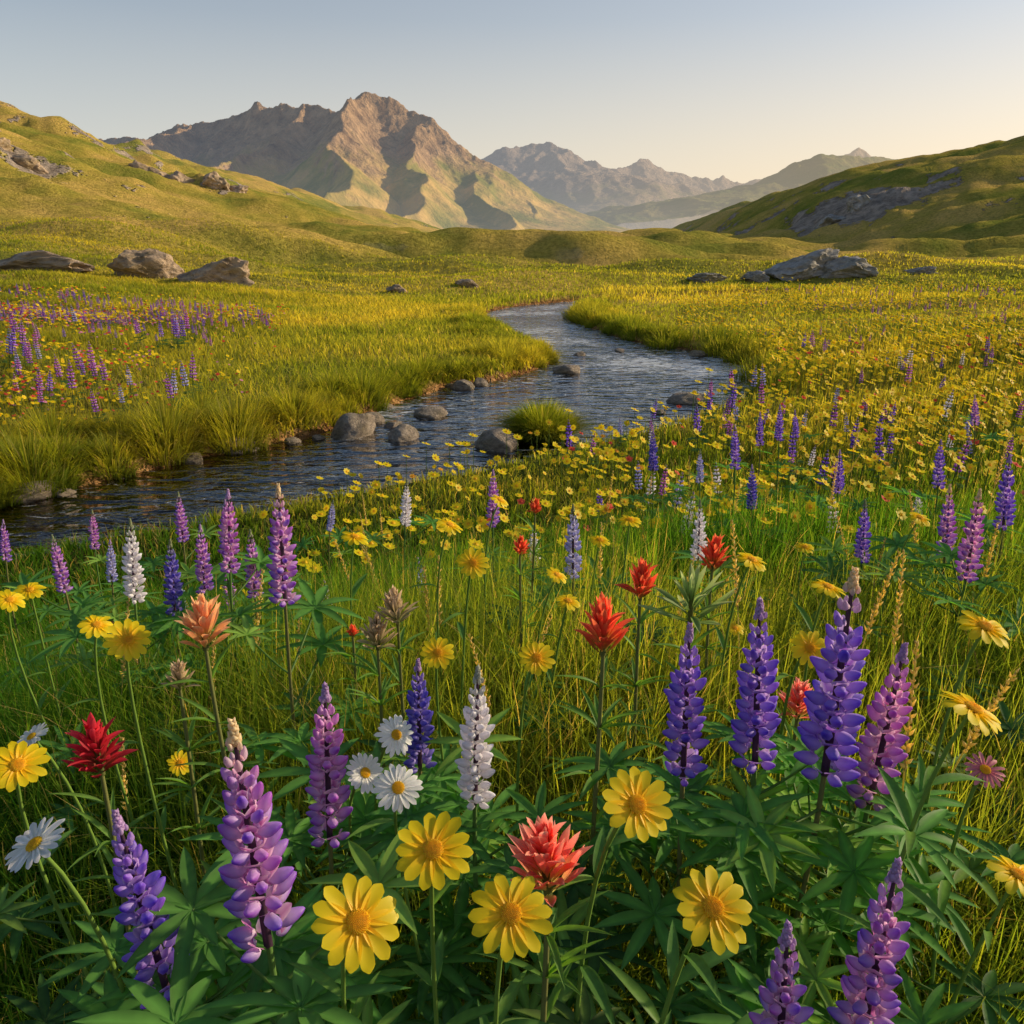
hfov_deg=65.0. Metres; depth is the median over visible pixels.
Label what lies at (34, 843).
white daisy
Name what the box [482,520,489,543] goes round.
yellow daisy
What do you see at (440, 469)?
orange wildflower
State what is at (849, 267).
boulder
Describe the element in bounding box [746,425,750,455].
orange wildflower
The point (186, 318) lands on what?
lupine
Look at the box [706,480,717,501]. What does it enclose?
yellow daisy
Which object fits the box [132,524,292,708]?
lupine
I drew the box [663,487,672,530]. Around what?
yellow daisy
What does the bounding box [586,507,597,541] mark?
yellow daisy
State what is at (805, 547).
yellow daisy
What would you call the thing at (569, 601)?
yellow daisy
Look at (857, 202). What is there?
crag
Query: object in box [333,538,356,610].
dry grass stalk
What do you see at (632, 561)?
yellow daisy
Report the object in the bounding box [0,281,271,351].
distant purple flowers
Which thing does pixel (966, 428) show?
lupine
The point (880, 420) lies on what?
lupine
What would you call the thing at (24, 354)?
lupine
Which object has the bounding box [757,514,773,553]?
yellow daisy
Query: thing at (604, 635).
paintbrush flower
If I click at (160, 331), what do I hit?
lupine
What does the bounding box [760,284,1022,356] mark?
distant purple flowers
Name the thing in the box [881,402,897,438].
lupine
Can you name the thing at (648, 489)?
lupine
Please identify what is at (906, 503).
lupine
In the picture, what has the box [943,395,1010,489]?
lupine
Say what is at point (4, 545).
lupine
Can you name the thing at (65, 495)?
stream rock
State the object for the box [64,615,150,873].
yellow daisy
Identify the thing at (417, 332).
bank grass
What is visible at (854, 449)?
dry grass stalk
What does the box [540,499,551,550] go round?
yellow daisy
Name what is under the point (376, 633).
paintbrush flower
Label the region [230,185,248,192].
crag
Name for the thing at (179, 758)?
yellow daisy
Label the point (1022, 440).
yellow daisy
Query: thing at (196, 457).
stream rock
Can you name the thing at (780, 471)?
yellow daisy
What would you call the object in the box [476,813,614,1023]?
paintbrush flower
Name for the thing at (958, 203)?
ground
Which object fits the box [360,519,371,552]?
yellow daisy
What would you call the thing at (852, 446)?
lupine
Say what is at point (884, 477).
yellow daisy
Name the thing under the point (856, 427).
lupine
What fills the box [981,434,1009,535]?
dry grass stalk
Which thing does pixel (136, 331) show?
lupine
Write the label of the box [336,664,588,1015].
lupine
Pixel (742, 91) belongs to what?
sky
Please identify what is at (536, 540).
lupine
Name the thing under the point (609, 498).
dry grass stalk
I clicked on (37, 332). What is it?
lupine
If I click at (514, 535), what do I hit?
yellow daisy
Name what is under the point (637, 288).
bank grass
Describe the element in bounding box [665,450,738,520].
lupine
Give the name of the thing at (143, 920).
lupine
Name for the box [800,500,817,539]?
yellow daisy
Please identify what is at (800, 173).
hazy ridge
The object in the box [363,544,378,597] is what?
dry grass stalk
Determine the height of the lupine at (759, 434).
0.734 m
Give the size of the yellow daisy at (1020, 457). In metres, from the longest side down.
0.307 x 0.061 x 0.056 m
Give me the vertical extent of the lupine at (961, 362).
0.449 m
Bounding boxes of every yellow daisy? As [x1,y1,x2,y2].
[0,589,72,779]
[0,741,99,999]
[14,582,78,783]
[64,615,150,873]
[102,618,178,890]
[157,750,200,870]
[289,873,398,1018]
[297,557,313,585]
[306,562,322,589]
[307,549,321,584]
[325,531,367,732]
[328,538,341,575]
[343,518,351,558]
[352,525,363,547]
[354,549,363,560]
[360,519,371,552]
[361,554,370,578]
[365,540,377,566]
[370,531,380,560]
[383,530,392,562]
[383,542,394,571]
[386,518,399,562]
[396,811,493,1023]
[407,518,462,729]
[407,525,415,556]
[409,526,409,563]
[414,517,423,562]
[416,637,454,784]
[425,550,435,569]
[426,524,436,563]
[436,524,443,560]
[440,539,450,563]
[441,547,489,723]
[448,510,457,553]
[453,514,462,556]
[462,518,473,537]
[468,538,483,548]
[468,873,552,1023]
[476,516,485,549]
[476,524,483,538]
[477,494,507,672]
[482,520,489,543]
[496,641,555,958]
[500,513,508,549]
[503,529,512,547]
[512,532,517,557]
[513,525,521,533]
[514,567,566,690]
[516,523,529,535]
[537,527,544,558]
[538,594,579,767]
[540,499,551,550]
[543,766,672,1023]
[545,489,555,549]
[557,509,566,537]
[557,537,566,565]
[559,507,570,551]
[571,503,580,523]
[574,509,581,524]
[576,502,584,528]
[579,535,610,673]
[585,497,593,518]
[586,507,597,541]
[588,509,597,534]
[594,503,604,533]
[595,489,605,534]
[599,865,753,1023]
[604,489,617,533]
[612,515,641,661]
[621,498,628,505]
[623,553,637,616]
[635,504,645,534]
[645,498,656,519]
[649,517,663,527]
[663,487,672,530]
[671,507,688,557]
[695,491,703,498]
[701,482,710,497]
[701,505,715,531]
[703,552,766,760]
[704,488,715,498]
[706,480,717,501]
[711,621,743,679]
[712,498,726,574]
[720,498,731,509]
[728,500,738,529]
[731,484,740,513]
[738,477,749,506]
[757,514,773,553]
[758,474,769,505]
[759,486,769,509]
[771,474,779,504]
[771,506,788,543]
[772,630,825,781]
[778,469,786,494]
[779,454,791,498]
[781,464,789,500]
[786,474,796,497]
[787,542,813,628]
[787,579,845,734]
[788,462,795,498]
[789,510,801,536]
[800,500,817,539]
[801,469,814,516]
[820,465,832,495]
[821,478,828,502]
[822,690,1001,934]
[826,497,839,507]
[839,462,852,497]
[842,466,849,473]
[842,524,855,556]
[847,449,858,501]
[847,485,854,503]
[857,454,871,493]
[863,480,874,504]
[865,512,929,697]
[871,453,879,500]
[874,463,883,505]
[879,474,887,494]
[884,490,893,527]
[885,467,897,508]
[893,507,907,540]
[895,444,915,486]
[899,472,918,508]
[900,610,1009,997]
[910,467,925,509]
[917,459,925,489]
[926,465,942,509]
[934,486,947,523]
[935,444,944,489]
[938,466,953,500]
[941,855,1023,1023]
[944,453,953,497]
[953,457,963,499]
[956,453,968,490]
[957,465,966,496]
[962,436,975,483]
[964,463,974,495]
[972,445,984,492]
[975,434,991,479]
[980,506,987,515]
[981,459,995,501]
[981,468,993,496]
[983,460,997,499]
[994,433,1007,489]
[995,440,1006,480]
[997,431,1011,479]
[1013,437,1023,474]
[1015,455,1023,486]
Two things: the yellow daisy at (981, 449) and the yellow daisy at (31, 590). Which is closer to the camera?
the yellow daisy at (31, 590)
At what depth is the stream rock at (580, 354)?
16.45 m
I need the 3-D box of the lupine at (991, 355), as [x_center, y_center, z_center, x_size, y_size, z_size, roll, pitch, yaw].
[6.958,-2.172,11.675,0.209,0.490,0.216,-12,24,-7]
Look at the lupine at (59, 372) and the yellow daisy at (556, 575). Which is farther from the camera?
the lupine at (59, 372)
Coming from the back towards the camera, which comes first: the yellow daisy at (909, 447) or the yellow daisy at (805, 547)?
the yellow daisy at (909, 447)
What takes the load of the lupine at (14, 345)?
on the ground at (958, 203)
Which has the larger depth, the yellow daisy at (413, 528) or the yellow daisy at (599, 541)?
the yellow daisy at (413, 528)
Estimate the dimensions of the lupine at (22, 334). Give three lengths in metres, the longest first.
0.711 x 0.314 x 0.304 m
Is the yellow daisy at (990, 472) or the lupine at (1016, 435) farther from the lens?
the lupine at (1016, 435)
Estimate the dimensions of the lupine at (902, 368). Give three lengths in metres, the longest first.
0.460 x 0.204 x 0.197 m
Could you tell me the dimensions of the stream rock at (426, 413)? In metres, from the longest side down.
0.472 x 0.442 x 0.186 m
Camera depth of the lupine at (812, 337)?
13.96 m
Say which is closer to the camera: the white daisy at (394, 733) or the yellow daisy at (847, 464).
the white daisy at (394, 733)
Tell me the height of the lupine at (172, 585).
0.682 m
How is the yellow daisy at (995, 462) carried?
on the ground at (958, 203)
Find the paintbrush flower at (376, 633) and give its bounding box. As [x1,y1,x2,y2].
[345,613,412,774]
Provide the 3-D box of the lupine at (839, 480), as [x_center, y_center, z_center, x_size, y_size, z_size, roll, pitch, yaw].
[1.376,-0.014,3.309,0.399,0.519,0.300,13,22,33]
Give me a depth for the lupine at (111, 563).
3.00 m
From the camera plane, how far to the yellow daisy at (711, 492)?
4.20 m
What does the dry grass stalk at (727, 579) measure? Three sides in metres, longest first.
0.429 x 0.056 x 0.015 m
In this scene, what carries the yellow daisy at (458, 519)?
on the ground at (958, 203)
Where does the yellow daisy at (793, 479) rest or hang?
on the ground at (958, 203)
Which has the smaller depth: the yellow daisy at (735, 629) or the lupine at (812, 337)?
the yellow daisy at (735, 629)
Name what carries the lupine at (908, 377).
on the ground at (958, 203)
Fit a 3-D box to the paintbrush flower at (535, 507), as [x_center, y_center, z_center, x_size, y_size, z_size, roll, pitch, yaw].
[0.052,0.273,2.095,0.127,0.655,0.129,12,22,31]
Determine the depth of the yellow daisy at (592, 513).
4.34 m
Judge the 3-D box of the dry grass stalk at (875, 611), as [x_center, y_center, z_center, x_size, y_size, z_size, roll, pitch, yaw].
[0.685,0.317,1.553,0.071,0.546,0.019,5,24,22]
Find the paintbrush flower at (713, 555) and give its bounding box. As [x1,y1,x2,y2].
[678,534,741,755]
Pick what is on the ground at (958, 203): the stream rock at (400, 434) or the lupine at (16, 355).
the lupine at (16, 355)
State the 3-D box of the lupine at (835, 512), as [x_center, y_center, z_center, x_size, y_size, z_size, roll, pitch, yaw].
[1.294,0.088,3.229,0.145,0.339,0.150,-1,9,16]
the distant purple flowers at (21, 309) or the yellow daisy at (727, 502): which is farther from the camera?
the distant purple flowers at (21, 309)
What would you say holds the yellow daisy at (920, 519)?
on the ground at (958, 203)
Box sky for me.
[0,0,1023,182]
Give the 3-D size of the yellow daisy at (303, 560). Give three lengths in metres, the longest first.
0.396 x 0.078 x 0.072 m
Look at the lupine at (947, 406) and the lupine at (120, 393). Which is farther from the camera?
the lupine at (120, 393)
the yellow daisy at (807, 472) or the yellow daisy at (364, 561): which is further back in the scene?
the yellow daisy at (807, 472)
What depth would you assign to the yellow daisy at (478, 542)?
3.41 m
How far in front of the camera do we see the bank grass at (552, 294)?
34.93 m
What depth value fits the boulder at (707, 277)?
38.01 m
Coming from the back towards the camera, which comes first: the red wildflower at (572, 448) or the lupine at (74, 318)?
the lupine at (74, 318)
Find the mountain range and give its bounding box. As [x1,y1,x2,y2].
[481,142,871,228]
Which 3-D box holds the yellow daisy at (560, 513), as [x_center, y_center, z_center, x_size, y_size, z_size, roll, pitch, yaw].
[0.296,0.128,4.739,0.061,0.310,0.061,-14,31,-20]
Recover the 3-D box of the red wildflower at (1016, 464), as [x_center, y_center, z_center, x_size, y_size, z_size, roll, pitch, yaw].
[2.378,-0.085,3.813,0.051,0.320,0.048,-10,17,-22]
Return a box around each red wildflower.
[517,498,524,503]
[569,446,575,487]
[625,455,632,496]
[667,440,676,471]
[969,439,979,481]
[1012,461,1021,490]
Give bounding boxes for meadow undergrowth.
[0,536,1023,1023]
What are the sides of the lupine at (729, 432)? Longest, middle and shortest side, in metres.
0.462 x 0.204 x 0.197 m
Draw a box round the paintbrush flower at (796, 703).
[745,677,822,922]
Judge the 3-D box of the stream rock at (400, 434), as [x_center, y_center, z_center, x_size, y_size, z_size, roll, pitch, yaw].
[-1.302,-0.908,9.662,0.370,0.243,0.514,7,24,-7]
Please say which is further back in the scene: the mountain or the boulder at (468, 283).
the mountain
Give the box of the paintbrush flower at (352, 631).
[324,623,387,748]
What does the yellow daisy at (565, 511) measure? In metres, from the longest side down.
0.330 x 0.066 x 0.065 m
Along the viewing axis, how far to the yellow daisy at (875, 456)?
4.84 m
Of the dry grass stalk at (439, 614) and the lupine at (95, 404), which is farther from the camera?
the lupine at (95, 404)
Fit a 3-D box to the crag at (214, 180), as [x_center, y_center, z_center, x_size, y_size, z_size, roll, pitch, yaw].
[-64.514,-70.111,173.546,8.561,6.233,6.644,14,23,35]
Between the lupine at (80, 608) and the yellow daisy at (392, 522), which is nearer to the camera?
the lupine at (80, 608)
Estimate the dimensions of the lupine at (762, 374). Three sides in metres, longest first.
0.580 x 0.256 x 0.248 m
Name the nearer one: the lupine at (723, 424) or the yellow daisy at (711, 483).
the yellow daisy at (711, 483)
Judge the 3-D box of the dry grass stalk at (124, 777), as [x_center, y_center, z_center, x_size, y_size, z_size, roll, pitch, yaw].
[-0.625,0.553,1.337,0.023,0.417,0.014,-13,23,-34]
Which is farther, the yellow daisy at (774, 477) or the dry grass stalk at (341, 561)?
the yellow daisy at (774, 477)
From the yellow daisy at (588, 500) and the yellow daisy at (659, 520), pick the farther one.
the yellow daisy at (588, 500)
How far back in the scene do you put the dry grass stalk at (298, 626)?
1.86 m
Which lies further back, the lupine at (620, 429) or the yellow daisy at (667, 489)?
the lupine at (620, 429)
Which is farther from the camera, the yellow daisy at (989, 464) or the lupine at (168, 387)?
the lupine at (168, 387)
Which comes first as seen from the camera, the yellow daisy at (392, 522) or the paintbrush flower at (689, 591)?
the paintbrush flower at (689, 591)
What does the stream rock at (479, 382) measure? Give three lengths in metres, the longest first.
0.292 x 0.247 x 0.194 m
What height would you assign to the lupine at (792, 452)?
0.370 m
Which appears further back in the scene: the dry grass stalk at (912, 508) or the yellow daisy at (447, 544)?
the yellow daisy at (447, 544)
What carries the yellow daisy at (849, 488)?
on the ground at (958, 203)
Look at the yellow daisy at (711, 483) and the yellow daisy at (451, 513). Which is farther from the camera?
the yellow daisy at (451, 513)
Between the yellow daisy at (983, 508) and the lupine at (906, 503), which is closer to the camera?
the yellow daisy at (983, 508)
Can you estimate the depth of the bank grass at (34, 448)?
8.93 m
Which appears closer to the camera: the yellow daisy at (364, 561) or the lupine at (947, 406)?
the yellow daisy at (364, 561)
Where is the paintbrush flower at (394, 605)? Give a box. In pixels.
[356,585,439,770]
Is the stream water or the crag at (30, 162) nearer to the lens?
the stream water
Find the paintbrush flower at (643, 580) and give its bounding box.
[608,556,673,756]
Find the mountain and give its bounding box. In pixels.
[99,92,632,231]
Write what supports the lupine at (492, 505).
on the ground at (958, 203)
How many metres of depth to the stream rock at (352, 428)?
9.64 m
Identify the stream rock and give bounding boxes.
[7,480,56,504]
[55,487,78,498]
[183,452,202,464]
[217,436,254,454]
[284,437,300,445]
[312,434,325,441]
[330,413,375,449]
[366,412,384,428]
[382,421,401,429]
[388,424,418,447]
[413,406,447,422]
[450,379,474,394]
[473,377,487,388]
[474,428,518,462]
[552,364,579,377]
[573,351,585,356]
[614,348,624,353]
[650,409,665,415]
[665,392,712,408]
[688,350,707,359]
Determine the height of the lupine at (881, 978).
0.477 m
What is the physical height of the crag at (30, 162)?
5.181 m
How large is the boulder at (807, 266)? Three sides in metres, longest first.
4.300 x 2.254 x 1.758 m
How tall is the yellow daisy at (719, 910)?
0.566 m
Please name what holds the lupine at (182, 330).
on the ground at (958, 203)
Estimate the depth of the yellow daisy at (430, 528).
4.81 m
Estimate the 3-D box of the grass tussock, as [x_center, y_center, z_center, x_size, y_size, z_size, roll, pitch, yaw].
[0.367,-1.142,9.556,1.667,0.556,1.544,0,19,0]
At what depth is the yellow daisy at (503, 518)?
4.49 m
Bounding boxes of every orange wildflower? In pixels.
[409,474,416,507]
[438,467,442,496]
[603,507,611,527]
[615,489,621,517]
[636,464,643,492]
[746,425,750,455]
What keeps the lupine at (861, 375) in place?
on the ground at (958, 203)
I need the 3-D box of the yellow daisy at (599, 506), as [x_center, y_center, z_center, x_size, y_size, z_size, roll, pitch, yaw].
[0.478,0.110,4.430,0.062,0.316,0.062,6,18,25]
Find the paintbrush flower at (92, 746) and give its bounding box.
[49,712,174,973]
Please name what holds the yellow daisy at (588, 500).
on the ground at (958, 203)
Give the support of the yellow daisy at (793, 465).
on the ground at (958, 203)
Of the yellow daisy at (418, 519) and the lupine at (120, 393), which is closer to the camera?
the yellow daisy at (418, 519)
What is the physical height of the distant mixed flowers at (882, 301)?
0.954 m
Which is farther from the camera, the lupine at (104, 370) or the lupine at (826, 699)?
the lupine at (104, 370)
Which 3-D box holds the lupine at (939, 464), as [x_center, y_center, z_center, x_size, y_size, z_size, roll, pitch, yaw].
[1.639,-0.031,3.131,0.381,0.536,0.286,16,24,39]
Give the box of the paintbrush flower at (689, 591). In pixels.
[639,563,736,887]
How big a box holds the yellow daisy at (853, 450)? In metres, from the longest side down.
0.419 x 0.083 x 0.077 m
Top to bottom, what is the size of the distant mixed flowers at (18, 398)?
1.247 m
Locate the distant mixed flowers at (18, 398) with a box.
[0,285,289,436]
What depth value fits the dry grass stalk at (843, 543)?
2.40 m
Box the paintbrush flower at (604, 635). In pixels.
[552,591,653,918]
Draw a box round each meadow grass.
[0,311,1023,640]
[0,478,1023,1023]
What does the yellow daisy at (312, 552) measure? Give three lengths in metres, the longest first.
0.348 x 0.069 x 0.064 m
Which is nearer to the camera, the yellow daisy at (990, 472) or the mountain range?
the yellow daisy at (990, 472)
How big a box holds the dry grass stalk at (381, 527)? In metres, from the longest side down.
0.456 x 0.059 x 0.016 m
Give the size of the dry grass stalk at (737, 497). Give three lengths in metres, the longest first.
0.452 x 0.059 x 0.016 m
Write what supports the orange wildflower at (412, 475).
on the ground at (958, 203)
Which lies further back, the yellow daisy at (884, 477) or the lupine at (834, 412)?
the lupine at (834, 412)
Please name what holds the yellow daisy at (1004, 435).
on the ground at (958, 203)
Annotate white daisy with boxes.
[5,817,132,1009]
[17,722,123,936]
[345,764,431,1006]
[346,753,397,999]
[349,714,413,995]
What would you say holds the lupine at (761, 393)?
on the ground at (958, 203)
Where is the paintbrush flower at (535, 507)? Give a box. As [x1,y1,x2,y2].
[510,498,558,630]
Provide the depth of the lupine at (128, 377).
10.02 m
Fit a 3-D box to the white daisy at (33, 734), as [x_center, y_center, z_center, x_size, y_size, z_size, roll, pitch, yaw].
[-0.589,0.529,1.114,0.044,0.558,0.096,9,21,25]
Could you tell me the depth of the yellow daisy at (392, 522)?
4.25 m
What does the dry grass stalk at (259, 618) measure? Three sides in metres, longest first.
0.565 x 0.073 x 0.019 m
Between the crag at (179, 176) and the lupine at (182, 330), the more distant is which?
the crag at (179, 176)
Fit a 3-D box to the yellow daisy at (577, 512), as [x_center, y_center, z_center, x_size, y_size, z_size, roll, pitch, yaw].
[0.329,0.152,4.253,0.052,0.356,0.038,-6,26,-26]
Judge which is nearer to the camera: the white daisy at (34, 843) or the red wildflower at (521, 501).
the white daisy at (34, 843)
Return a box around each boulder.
[0,250,94,272]
[107,248,183,278]
[177,257,253,286]
[386,284,407,292]
[455,279,478,287]
[686,273,727,282]
[740,270,769,282]
[763,248,839,280]
[819,256,878,277]
[903,266,936,274]
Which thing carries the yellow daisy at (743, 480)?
on the ground at (958, 203)
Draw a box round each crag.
[0,137,14,152]
[9,152,47,173]
[128,161,169,177]
[168,170,194,182]
[202,171,230,190]
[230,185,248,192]
[814,214,845,229]
[846,194,871,212]
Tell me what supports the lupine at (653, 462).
on the ground at (958, 203)
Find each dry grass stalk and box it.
[119,596,130,738]
[119,736,129,831]
[209,631,215,740]
[252,569,264,707]
[295,617,300,672]
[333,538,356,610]
[353,531,381,591]
[362,494,366,566]
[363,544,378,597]
[379,507,386,558]
[422,566,430,689]
[436,555,441,624]
[467,634,503,790]
[510,614,551,752]
[597,521,603,598]
[604,471,613,549]
[674,555,695,636]
[687,456,690,503]
[713,551,739,615]
[730,519,740,698]
[733,481,741,518]
[826,462,837,524]
[837,516,848,566]
[850,427,858,485]
[853,549,901,681]
[871,538,885,600]
[888,549,905,691]
[897,640,920,846]
[908,488,918,586]
[931,668,1019,810]
[964,522,1000,633]
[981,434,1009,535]
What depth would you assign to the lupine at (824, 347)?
13.81 m
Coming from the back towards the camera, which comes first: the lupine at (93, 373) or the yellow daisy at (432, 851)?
the lupine at (93, 373)
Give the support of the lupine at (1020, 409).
on the ground at (958, 203)
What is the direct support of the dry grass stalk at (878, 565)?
on the ground at (958, 203)
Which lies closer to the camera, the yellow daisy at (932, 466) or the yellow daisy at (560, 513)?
the yellow daisy at (932, 466)
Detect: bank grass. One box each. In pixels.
[0,214,645,330]
[0,269,658,478]
[0,302,566,508]
[555,296,821,395]
[567,250,1023,380]
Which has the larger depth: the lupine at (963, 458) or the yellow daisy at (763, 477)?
the lupine at (963, 458)
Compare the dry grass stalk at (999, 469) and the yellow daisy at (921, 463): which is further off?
the yellow daisy at (921, 463)
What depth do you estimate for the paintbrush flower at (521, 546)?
1.70 m
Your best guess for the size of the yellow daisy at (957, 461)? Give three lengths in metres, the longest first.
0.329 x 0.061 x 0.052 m
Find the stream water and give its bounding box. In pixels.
[0,293,780,552]
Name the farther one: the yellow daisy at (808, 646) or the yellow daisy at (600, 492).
the yellow daisy at (600, 492)
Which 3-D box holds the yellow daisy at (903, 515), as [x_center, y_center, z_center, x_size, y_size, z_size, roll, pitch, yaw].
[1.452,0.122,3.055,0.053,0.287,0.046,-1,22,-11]
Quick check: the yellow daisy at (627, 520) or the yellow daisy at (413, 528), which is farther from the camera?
the yellow daisy at (413, 528)
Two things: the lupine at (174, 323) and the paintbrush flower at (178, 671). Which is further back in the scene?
the lupine at (174, 323)
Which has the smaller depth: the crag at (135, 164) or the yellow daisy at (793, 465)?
the yellow daisy at (793, 465)
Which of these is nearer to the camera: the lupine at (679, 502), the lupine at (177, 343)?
the lupine at (679, 502)
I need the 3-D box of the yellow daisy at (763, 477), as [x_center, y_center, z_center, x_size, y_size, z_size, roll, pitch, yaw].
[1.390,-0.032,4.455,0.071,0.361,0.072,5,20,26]
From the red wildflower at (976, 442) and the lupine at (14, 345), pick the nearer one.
the red wildflower at (976, 442)
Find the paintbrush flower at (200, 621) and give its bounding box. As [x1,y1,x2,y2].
[153,593,277,811]
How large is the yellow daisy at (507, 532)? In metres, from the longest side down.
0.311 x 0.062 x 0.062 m
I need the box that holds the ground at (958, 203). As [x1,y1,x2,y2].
[0,101,1023,1023]
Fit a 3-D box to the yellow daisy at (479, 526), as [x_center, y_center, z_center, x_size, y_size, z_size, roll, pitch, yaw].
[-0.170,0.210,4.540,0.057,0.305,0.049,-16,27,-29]
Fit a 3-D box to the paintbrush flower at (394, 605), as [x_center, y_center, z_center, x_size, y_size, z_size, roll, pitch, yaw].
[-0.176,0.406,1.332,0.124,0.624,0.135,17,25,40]
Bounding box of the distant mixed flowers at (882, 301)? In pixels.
[676,277,1023,356]
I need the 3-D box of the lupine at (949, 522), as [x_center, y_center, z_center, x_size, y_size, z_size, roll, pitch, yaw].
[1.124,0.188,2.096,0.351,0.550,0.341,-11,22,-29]
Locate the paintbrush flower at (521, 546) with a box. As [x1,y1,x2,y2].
[499,535,552,695]
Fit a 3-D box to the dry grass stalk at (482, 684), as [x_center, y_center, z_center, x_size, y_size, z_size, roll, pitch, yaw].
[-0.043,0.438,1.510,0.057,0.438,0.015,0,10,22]
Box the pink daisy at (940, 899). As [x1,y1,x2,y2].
[908,751,1005,995]
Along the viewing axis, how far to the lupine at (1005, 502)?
2.20 m
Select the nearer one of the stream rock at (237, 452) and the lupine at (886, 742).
the lupine at (886, 742)
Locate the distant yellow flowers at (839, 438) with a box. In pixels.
[259,300,1023,557]
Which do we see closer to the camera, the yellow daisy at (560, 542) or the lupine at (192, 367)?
the yellow daisy at (560, 542)
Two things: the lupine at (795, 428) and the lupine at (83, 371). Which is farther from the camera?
the lupine at (83, 371)
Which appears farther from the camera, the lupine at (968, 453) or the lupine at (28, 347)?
the lupine at (28, 347)
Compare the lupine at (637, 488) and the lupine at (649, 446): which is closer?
the lupine at (637, 488)
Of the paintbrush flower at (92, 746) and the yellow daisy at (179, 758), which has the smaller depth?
the paintbrush flower at (92, 746)
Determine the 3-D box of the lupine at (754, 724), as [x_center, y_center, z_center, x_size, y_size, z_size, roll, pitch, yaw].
[0.308,0.410,1.046,0.302,0.657,0.326,-5,19,-15]
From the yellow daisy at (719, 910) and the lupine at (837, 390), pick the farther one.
the lupine at (837, 390)
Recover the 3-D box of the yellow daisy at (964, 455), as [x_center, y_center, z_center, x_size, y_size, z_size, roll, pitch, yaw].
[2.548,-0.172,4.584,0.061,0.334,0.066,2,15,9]
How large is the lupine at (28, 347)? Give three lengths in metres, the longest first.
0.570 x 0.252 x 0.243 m
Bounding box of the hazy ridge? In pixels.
[583,154,896,225]
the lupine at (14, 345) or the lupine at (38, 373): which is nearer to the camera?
the lupine at (38, 373)
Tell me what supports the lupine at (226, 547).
on the ground at (958, 203)
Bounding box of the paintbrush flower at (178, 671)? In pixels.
[143,658,227,876]
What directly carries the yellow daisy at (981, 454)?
on the ground at (958, 203)
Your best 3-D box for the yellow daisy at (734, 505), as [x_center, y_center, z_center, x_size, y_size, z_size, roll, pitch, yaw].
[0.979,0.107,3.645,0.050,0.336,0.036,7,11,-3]
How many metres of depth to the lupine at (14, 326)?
12.67 m
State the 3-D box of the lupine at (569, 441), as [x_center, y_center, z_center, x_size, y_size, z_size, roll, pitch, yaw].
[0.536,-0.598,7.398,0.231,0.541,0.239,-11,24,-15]
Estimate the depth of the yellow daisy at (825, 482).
4.27 m
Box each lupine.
[0,328,18,374]
[0,520,65,655]
[0,534,134,688]
[2,325,22,367]
[3,331,24,376]
[8,309,28,346]
[10,356,27,386]
[12,350,26,393]
[12,372,23,405]
[15,320,33,365]
[20,338,33,371]
[21,519,193,730]
[22,338,37,375]
[23,342,42,381]
[32,328,43,366]
[32,367,51,409]
[34,324,46,348]
[34,341,48,372]
[34,385,50,414]
[38,809,346,1023]
[42,370,57,404]
[53,354,70,394]
[56,509,161,620]
[61,360,85,412]
[65,539,161,622]
[70,304,81,337]
[72,343,94,389]
[72,717,456,1023]
[80,359,90,388]
[82,341,103,393]
[90,355,105,395]
[90,389,107,427]
[97,356,117,403]
[106,539,262,698]
[118,384,128,416]
[124,365,137,401]
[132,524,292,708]
[133,316,145,344]
[133,320,143,348]
[138,491,242,605]
[141,488,308,715]
[157,321,168,347]
[163,499,268,629]
[165,368,183,409]
[165,373,182,414]
[166,314,180,351]
[168,313,184,355]
[170,317,185,352]
[177,318,190,352]
[180,360,196,402]
[181,681,486,1023]
[182,309,192,348]
[183,352,202,398]
[209,482,386,818]
[216,529,313,695]
[222,575,237,609]
[292,500,360,581]
[302,658,535,939]
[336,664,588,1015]
[363,479,457,597]
[414,557,422,605]
[447,469,541,596]
[516,504,631,653]
[524,525,539,572]
[554,622,802,969]
[559,419,580,467]
[581,432,597,473]
[593,489,611,529]
[614,418,627,449]
[619,429,692,546]
[628,461,649,510]
[632,499,770,631]
[636,470,660,523]
[645,398,659,437]
[645,417,657,445]
[645,429,659,461]
[646,596,895,974]
[651,465,674,516]
[661,472,683,531]
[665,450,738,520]
[672,492,694,575]
[674,566,985,978]
[676,857,975,1023]
[686,404,709,456]
[686,424,767,531]
[700,390,716,422]
[702,378,716,408]
[708,464,796,551]
[709,462,729,502]
[718,409,732,437]
[719,395,733,433]
[720,414,737,452]
[723,367,740,405]
[723,383,740,431]
[725,398,744,430]
[725,412,780,497]
[731,642,991,957]
[744,367,760,406]
[748,919,813,1023]
[753,379,769,419]
[754,364,772,404]
[754,404,809,513]
[754,409,769,435]
[768,410,826,509]
[778,447,796,488]
[781,426,805,477]
[797,332,805,356]
[798,445,815,478]
[799,499,931,612]
[800,411,806,436]
[800,449,891,537]
[805,450,830,498]
[809,329,819,361]
[819,339,828,363]
[820,399,837,450]
[821,456,836,494]
[824,494,847,544]
[831,384,840,417]
[842,413,850,450]
[843,417,865,462]
[844,428,860,460]
[856,395,874,429]
[859,367,867,392]
[860,484,1009,629]
[862,413,887,464]
[863,488,1023,664]
[865,426,894,489]
[879,490,945,537]
[880,439,968,534]
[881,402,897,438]
[882,400,893,435]
[882,431,898,469]
[894,351,906,384]
[895,357,906,381]
[900,361,912,394]
[903,346,915,382]
[930,376,945,404]
[935,390,953,437]
[937,354,946,377]
[941,453,1023,616]
[942,425,956,463]
[942,437,969,493]
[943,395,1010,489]
[953,349,966,373]
[953,412,971,447]
[961,429,980,469]
[979,337,994,364]
[984,346,996,375]
[997,435,1017,475]
[1008,399,1023,429]
[1012,424,1022,436]
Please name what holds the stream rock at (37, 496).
in the stream water

